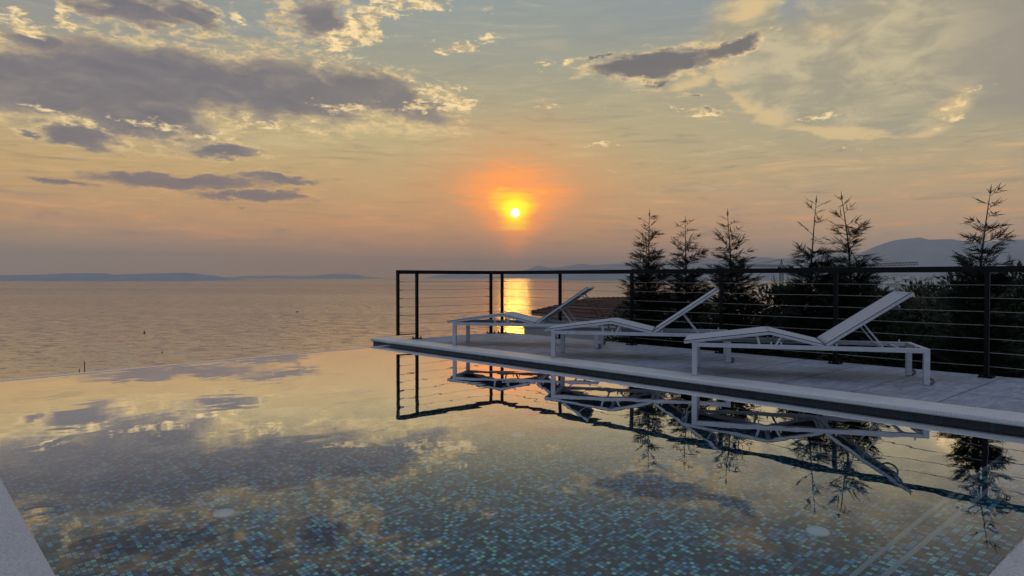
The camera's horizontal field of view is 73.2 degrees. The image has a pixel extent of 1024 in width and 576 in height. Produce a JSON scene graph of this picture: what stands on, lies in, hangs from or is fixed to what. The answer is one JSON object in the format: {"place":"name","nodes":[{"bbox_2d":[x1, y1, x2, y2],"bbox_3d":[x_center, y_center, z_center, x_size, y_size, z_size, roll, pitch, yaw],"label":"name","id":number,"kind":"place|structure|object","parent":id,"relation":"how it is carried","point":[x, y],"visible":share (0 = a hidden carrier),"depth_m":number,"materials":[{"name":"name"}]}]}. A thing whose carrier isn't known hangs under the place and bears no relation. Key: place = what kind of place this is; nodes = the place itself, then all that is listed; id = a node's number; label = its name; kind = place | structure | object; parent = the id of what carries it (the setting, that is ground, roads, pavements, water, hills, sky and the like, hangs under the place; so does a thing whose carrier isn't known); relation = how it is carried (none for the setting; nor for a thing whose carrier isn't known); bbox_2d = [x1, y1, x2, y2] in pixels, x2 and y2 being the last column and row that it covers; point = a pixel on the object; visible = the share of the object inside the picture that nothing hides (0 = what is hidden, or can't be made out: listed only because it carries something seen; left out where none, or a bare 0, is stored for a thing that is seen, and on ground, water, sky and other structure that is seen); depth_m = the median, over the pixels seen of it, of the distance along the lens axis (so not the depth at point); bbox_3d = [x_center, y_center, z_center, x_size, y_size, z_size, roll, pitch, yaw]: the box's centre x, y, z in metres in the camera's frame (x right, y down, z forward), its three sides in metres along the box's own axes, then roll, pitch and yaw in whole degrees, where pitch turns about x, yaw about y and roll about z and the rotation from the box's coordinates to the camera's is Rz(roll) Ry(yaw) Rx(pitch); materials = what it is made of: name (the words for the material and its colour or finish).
{"place":"outdoors","nodes":[
{"label":"outdoors","id":0,"kind":"place"},
{"bbox_2d":[0,273,243,280],"bbox_3d":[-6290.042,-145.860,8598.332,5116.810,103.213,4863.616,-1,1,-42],"label":"island hills","id":1,"kind":"structure","parent":0,"point":[125,277],"depth_m":8239.60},
{"bbox_2d":[225,276,303,277],"bbox_3d":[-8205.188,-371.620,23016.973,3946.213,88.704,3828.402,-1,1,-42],"label":"island hills","id":2,"kind":"structure","parent":0,"point":[265,277],"depth_m":22467.59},
{"bbox_2d":[295,274,374,277],"bbox_3d":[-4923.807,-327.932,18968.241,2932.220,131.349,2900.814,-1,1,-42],"label":"distant island hills","id":3,"kind":"structure","parent":0,"point":[338,276],"depth_m":18480.06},
{"bbox_2d":[426,274,495,277],"bbox_3d":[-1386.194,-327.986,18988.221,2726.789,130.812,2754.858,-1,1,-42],"label":"offshore island hills","id":4,"kind":"structure","parent":0,"point":[461,276],"depth_m":18486.03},
{"bbox_2d":[0,278,1023,379],"bbox_3d":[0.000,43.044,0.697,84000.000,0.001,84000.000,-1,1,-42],"label":"sea","id":5,"kind":"structure","parent":0,"point":[55,327],"depth_m":787.72,"materials":[{"name":"blue liquid"}]},
{"bbox_2d":[0,0,1023,277],"label":"sky","id":6,"kind":"structure","parent":0,"point":[222,138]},
{"bbox_2d":[565,268,616,277],"bbox_3d":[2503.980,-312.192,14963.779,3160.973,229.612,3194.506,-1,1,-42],"label":"headland hills","id":7,"kind":"structure","parent":0,"point":[597,269],"depth_m":14872.40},
{"bbox_2d":[496,253,858,278],"bbox_3d":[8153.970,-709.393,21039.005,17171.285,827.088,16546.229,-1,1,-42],"label":"mountains","id":8,"kind":"structure","parent":0,"point":[701,262],"depth_m":19902.47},
{"bbox_2d":[562,272,1022,279],"bbox_3d":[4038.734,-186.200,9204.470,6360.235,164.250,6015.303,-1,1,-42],"label":"coast hills","id":9,"kind":"structure","parent":0,"point":[624,277],"depth_m":8619.24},
{"bbox_2d":[825,238,1023,267],"bbox_3d":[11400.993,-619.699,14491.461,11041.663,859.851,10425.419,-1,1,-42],"label":"mountains","id":10,"kind":"structure","parent":0,"point":[922,252],"depth_m":13291.35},
{"bbox_2d":[860,276,1017,292],"bbox_3d":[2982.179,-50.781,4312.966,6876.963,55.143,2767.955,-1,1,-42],"label":"town hill","id":11,"kind":"structure","parent":0,"point":[887,278],"depth_m":3629.98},
{"bbox_2d":[886,283,896,289],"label":"apartment building","id":12,"kind":"structure","parent":11,"relation":"on","point":[894,286],"depth_m":2023.86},
{"bbox_2d":[809,275,976,287],"bbox_3d":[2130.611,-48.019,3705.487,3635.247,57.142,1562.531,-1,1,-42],"label":"woodland","id":13,"kind":"object","parent":11,"relation":"on","point":[904,279],"visible":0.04,"depth_m":3495.18,"materials":[{"name":"green plant"}]},
{"bbox_3d":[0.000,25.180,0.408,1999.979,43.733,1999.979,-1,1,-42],"label":"hillside","id":14,"kind":"structure","parent":0,"visible":0},
{"bbox_2d":[523,326,669,342],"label":"rendered wall","id":15,"kind":"structure","parent":14,"relation":"on","point":[536,331],"depth_m":27.86,"materials":[{"name":"grey paint"}]},
{"bbox_2d":[531,296,716,325],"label":"tiled house","id":16,"kind":"structure","parent":14,"relation":"on","point":[589,306],"depth_m":35.73,"materials":[{"name":"tile"}]},
{"bbox_2d":[603,291,650,343],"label":"shrub","id":17,"kind":"object","parent":14,"relation":"on","point":[609,339],"visible":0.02,"depth_m":12.14,"materials":[{"name":"green plant"}]},
{"bbox_2d":[607,209,683,346],"bbox_3d":[2.238,0.882,11.393,1.344,4.368,1.408,-1,1,-42],"label":"cypress tree","id":18,"kind":"object","parent":14,"relation":"on","point":[648,298],"visible":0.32,"depth_m":11.24,"materials":[{"name":"green plant"}]},
{"bbox_2d":[647,307,682,343],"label":"shrub","id":19,"kind":"object","parent":14,"relation":"on","point":[667,318],"depth_m":11.59,"materials":[{"name":"green plant"}]},
{"bbox_2d":[647,217,714,349],"bbox_3d":[2.730,0.965,10.859,1.286,4.221,1.355,0,1,-8],"label":"cypress tree","id":20,"kind":"object","parent":14,"relation":"on","point":[676,303],"visible":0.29,"depth_m":10.75,"materials":[{"name":"green plant"}]},
{"bbox_2d":[677,323,715,350],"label":"shrub","id":21,"kind":"object","parent":14,"relation":"on","point":[705,341],"depth_m":10.71,"materials":[{"name":"green plant"}]},
{"bbox_2d":[670,294,735,343],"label":"shrub","id":22,"kind":"object","parent":14,"relation":"on","point":[706,311],"visible":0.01,"depth_m":11.85,"materials":[{"name":"green plant"}]},
{"bbox_2d":[410,332,1023,412],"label":"terrace","id":23,"kind":"structure","parent":14,"relation":"on","point":[996,392],"depth_m":7.15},
{"bbox_2d":[0,337,1023,575],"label":"swimming pool","id":24,"kind":"structure","parent":23,"relation":"in","point":[21,553],"depth_m":5.53,"materials":[{"name":"tile"}]},
{"bbox_2d":[0,346,1023,575],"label":"pool water","id":25,"kind":"structure","parent":24,"relation":"in","point":[388,461],"depth_m":3.64,"materials":[{"name":"blue liquid"}]},
{"bbox_2d":[447,286,605,348],"bbox_3d":[0.221,0.390,9.859,2.183,0.840,0.690,0,1,13],"label":"sun lounger","id":26,"kind":"object","parent":23,"relation":"on","point":[519,319],"visible":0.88,"depth_m":9.72,"materials":[{"name":"white metal"}]},
{"bbox_2d":[544,287,734,362],"bbox_3d":[1.532,0.415,8.336,2.183,0.840,0.690,0,1,14],"label":"sun lounger","id":27,"kind":"object","parent":23,"relation":"on","point":[647,330],"visible":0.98,"depth_m":8.22,"materials":[{"name":"white metal"}]},
{"bbox_2d":[396,266,1023,378],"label":"cable railing","id":28,"kind":"object","parent":23,"relation":"on","point":[987,270],"visible":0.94,"depth_m":8.71,"materials":[{"name":"black metal"}]},
{"bbox_2d":[684,290,934,384],"bbox_3d":[2.835,0.440,6.787,2.183,0.840,0.690,0,1,18],"label":"sun lounger","id":29,"kind":"object","parent":23,"relation":"on","point":[828,340],"visible":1,"depth_m":6.65,"materials":[{"name":"white metal"}]},
{"bbox_2d":[696,208,776,354],"bbox_3d":[3.263,0.950,10.260,1.328,4.270,1.381,0,1,-5],"label":"cypress tree","id":30,"kind":"object","parent":14,"relation":"on","point":[731,287],"visible":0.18,"depth_m":10.14,"materials":[{"name":"green plant"}]},
{"bbox_2d":[715,305,769,355],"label":"shrub","id":31,"kind":"object","parent":14,"relation":"on","point":[742,349],"visible":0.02,"depth_m":9.92,"materials":[{"name":"green plant"}]},
{"bbox_2d":[723,284,805,343],"bbox_3d":[3.973,1.611,11.205,1.814,3.413,1.656,-1,1,-42],"label":"shrub","id":32,"kind":"object","parent":14,"relation":"on","point":[769,297],"visible":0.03,"depth_m":10.97,"materials":[{"name":"green plant"}]},
{"bbox_2d":[749,259,793,285],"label":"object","id":33,"kind":"object","parent":14,"relation":"on","point":[780,276],"visible":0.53,"depth_m":419.27,"materials":[{"name":"metal"}]},
{"bbox_2d":[742,306,805,356],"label":"shrub","id":34,"kind":"object","parent":14,"relation":"on","point":[772,351],"visible":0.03,"depth_m":9.75,"materials":[{"name":"green plant"}]},
{"bbox_2d":[755,276,806,350],"bbox_3d":[4.350,1.515,10.764,1.596,3.520,1.418,-1,1,-42],"label":"shrub","id":35,"kind":"object","parent":14,"relation":"on","point":[767,315],"visible":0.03,"depth_m":10.94,"materials":[{"name":"green plant"}]},
{"bbox_2d":[765,195,853,359],"bbox_3d":[4.053,0.915,9.371,1.255,4.368,1.263,-1,1,-42],"label":"cypress tree","id":36,"kind":"object","parent":14,"relation":"on","point":[811,296],"visible":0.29,"depth_m":9.32,"materials":[{"name":"green plant"}]},
{"bbox_2d":[782,338,858,363],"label":"shrub","id":37,"kind":"object","parent":14,"relation":"on","point":[800,355],"visible":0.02,"depth_m":8.75,"materials":[{"name":"green plant"}]},
{"bbox_2d":[778,296,878,357],"bbox_3d":[4.635,1.597,9.835,1.357,3.313,1.623,0,1,-11],"label":"shrub","id":38,"kind":"object","parent":14,"relation":"on","point":[822,317],"depth_m":9.73,"materials":[{"name":"green plant"}]},
{"bbox_2d":[802,193,893,362],"bbox_3d":[4.432,0.922,8.946,1.193,4.368,1.247,-1,1,-42],"label":"cypress tree","id":39,"kind":"object","parent":14,"relation":"on","point":[858,300],"visible":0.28,"depth_m":8.91,"materials":[{"name":"green plant"}]},
{"bbox_2d":[816,280,896,320],"bbox_3d":[5.807,1.564,11.489,1.766,3.522,1.576,0,1,16],"label":"shrub","id":40,"kind":"object","parent":14,"relation":"on","point":[885,289],"visible":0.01,"depth_m":11.34,"materials":[{"name":"green plant"}]},
{"bbox_2d":[813,258,916,282],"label":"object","id":41,"kind":"object","parent":14,"relation":"on","point":[884,263],"visible":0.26,"depth_m":276.82,"materials":[{"name":"metal"}]},
{"bbox_2d":[828,318,919,367],"bbox_3d":[4.579,1.772,8.827,1.333,2.930,1.273,-1,1,-42],"label":"shrub","id":42,"kind":"object","parent":14,"relation":"on","point":[868,359],"visible":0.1,"depth_m":8.59,"materials":[{"name":"green plant"}]},
{"bbox_2d":[864,291,898,338],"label":"shrub","id":43,"kind":"object","parent":14,"relation":"on","point":[881,317],"visible":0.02,"depth_m":9.28,"materials":[{"name":"green plant"}]},
{"bbox_2d":[878,286,938,332],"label":"shrub","id":44,"kind":"object","parent":14,"relation":"on","point":[894,314],"visible":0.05,"depth_m":12.55,"materials":[{"name":"green plant"}]},
{"bbox_2d":[869,276,973,359],"bbox_3d":[5.538,1.551,9.425,1.594,3.438,1.667,-1,1,-42],"label":"shrub","id":45,"kind":"object","parent":14,"relation":"on","point":[919,314],"visible":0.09,"depth_m":9.15,"materials":[{"name":"green plant"}]},
{"bbox_2d":[888,312,972,371],"bbox_3d":[5.226,1.755,8.694,1.319,2.981,1.247,-1,1,-42],"label":"shrub","id":46,"kind":"object","parent":14,"relation":"on","point":[917,358],"visible":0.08,"depth_m":8.55,"materials":[{"name":"green plant"}]},
{"bbox_2d":[893,278,967,324],"bbox_3d":[8.096,1.641,13.226,1.926,3.722,1.922,0,1,10],"label":"shrub","id":47,"kind":"object","parent":14,"relation":"on","point":[908,288],"depth_m":13.01,"materials":[{"name":"green plant"}]},
{"bbox_2d":[904,265,1023,373],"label":"shrub","id":48,"kind":"object","parent":14,"relation":"on","point":[936,289],"visible":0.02,"depth_m":12.08,"materials":[{"name":"green plant"}]},
{"bbox_2d":[917,183,1023,377],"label":"cypress tree","id":49,"kind":"object","parent":14,"relation":"on","point":[997,279],"visible":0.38,"depth_m":7.88,"materials":[{"name":"green plant"}]},
{"bbox_2d":[921,291,1023,354],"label":"shrub","id":50,"kind":"object","parent":14,"relation":"on","point":[1021,349],"visible":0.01,"depth_m":9.44,"materials":[{"name":"green plant"}]},
{"bbox_2d":[935,335,1023,377],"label":"shrub","id":51,"kind":"object","parent":14,"relation":"on","point":[1020,358],"visible":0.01,"depth_m":8.47,"materials":[{"name":"green plant"}]},
{"bbox_2d":[980,255,1023,376],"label":"shrub","id":52,"kind":"object","parent":14,"relation":"on","point":[1019,294],"visible":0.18,"depth_m":12.18,"materials":[{"name":"green plant"}]},
{"bbox_2d":[981,283,1023,374],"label":"shrub","id":53,"kind":"object","parent":14,"relation":"on","point":[1011,313],"visible":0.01,"depth_m":12.63,"materials":[{"name":"green plant"}]},
{"bbox_2d":[991,301,1023,376],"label":"shrub","id":54,"kind":"object","parent":14,"relation":"on","point":[1017,317],"visible":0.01,"depth_m":13.06,"materials":[{"name":"green plant"}]}
]}

